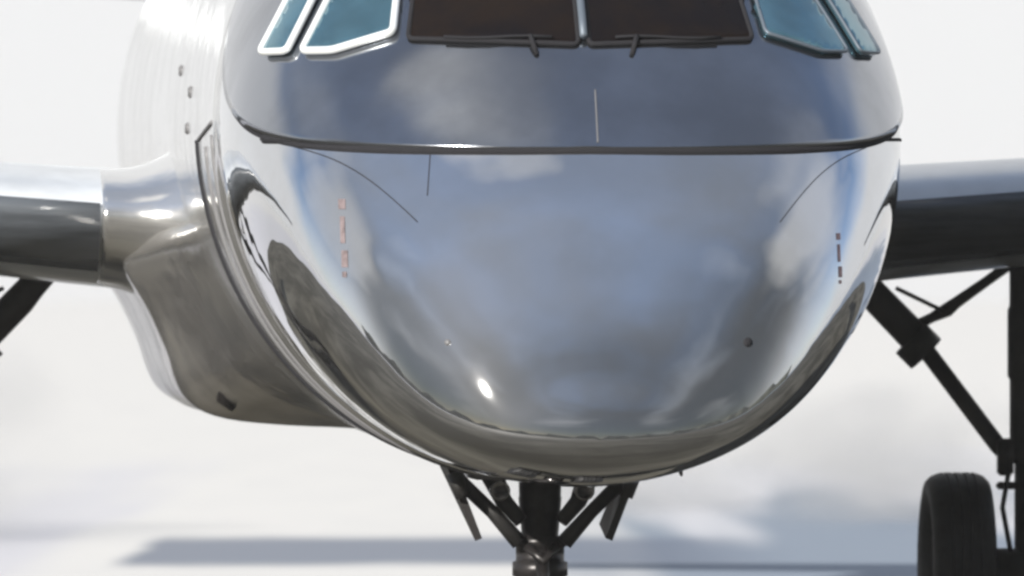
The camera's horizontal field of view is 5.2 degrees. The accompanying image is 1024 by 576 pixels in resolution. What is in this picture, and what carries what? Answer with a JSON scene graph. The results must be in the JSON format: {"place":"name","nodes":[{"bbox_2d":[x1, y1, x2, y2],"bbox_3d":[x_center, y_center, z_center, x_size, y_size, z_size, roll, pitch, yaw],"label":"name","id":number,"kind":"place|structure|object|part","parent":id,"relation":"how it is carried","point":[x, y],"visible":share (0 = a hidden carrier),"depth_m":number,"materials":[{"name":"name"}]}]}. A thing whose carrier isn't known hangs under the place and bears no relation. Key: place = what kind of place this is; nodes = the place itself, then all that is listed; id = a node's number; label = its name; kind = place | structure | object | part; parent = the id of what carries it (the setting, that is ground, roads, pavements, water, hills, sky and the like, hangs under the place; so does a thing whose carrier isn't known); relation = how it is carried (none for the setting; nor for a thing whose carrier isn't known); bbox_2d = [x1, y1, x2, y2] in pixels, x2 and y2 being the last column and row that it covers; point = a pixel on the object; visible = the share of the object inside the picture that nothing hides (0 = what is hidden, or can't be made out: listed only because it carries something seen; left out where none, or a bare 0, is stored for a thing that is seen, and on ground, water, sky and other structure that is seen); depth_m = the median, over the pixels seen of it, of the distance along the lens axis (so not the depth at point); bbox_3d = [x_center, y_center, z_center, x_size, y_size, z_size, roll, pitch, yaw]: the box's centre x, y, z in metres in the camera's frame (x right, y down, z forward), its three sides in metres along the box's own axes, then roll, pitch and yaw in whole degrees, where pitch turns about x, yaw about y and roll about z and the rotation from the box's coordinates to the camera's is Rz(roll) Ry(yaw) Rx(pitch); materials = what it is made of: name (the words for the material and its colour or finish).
{"place":"outdoors","nodes":[
{"label":"outdoors","id":0,"kind":"place"},
{"bbox_2d":[0,301,1013,575],"bbox_3d":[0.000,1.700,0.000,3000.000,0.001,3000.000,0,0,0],"label":"ground","id":1,"kind":"structure","parent":0,"point":[114,461],"depth_m":97.59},
{"bbox_2d":[0,0,1023,575],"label":"aircraft","id":2,"kind":"object","parent":1,"relation":"on","point":[542,252],"visible":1,"depth_m":43.09,"materials":[{"name":"silver metal"}]},
{"bbox_3d":[-0.814,-1.137,43.806,0.212,0.477,0.537,0,0,30],"label":"side window","id":3,"kind":"part","parent":2,"relation":"part of","materials":[{"name":"blue glass"}]},
{"bbox_3d":[-0.534,-1.152,43.599,0.421,0.507,0.605,0,0,25],"label":"side window","id":4,"kind":"part","parent":2,"relation":"part of","materials":[{"name":"blue glass"}]},
{"bbox_3d":[1.009,-1.149,43.706,0.404,0.495,0.591,0,0,-33],"label":"side window","id":5,"kind":"part","parent":2,"relation":"part of","materials":[{"name":"blue glass"}]},
{"bbox_3d":[1.257,-1.135,43.949,0.194,0.464,0.525,0,0,-38],"label":"side window","id":6,"kind":"part","parent":2,"relation":"part of","materials":[{"name":"blue glass"}]},
{"bbox_2d":[0,0,1023,300],"label":"sky","id":7,"kind":"structure","parent":0,"point":[958,65],"materials":[{"name":"white"}]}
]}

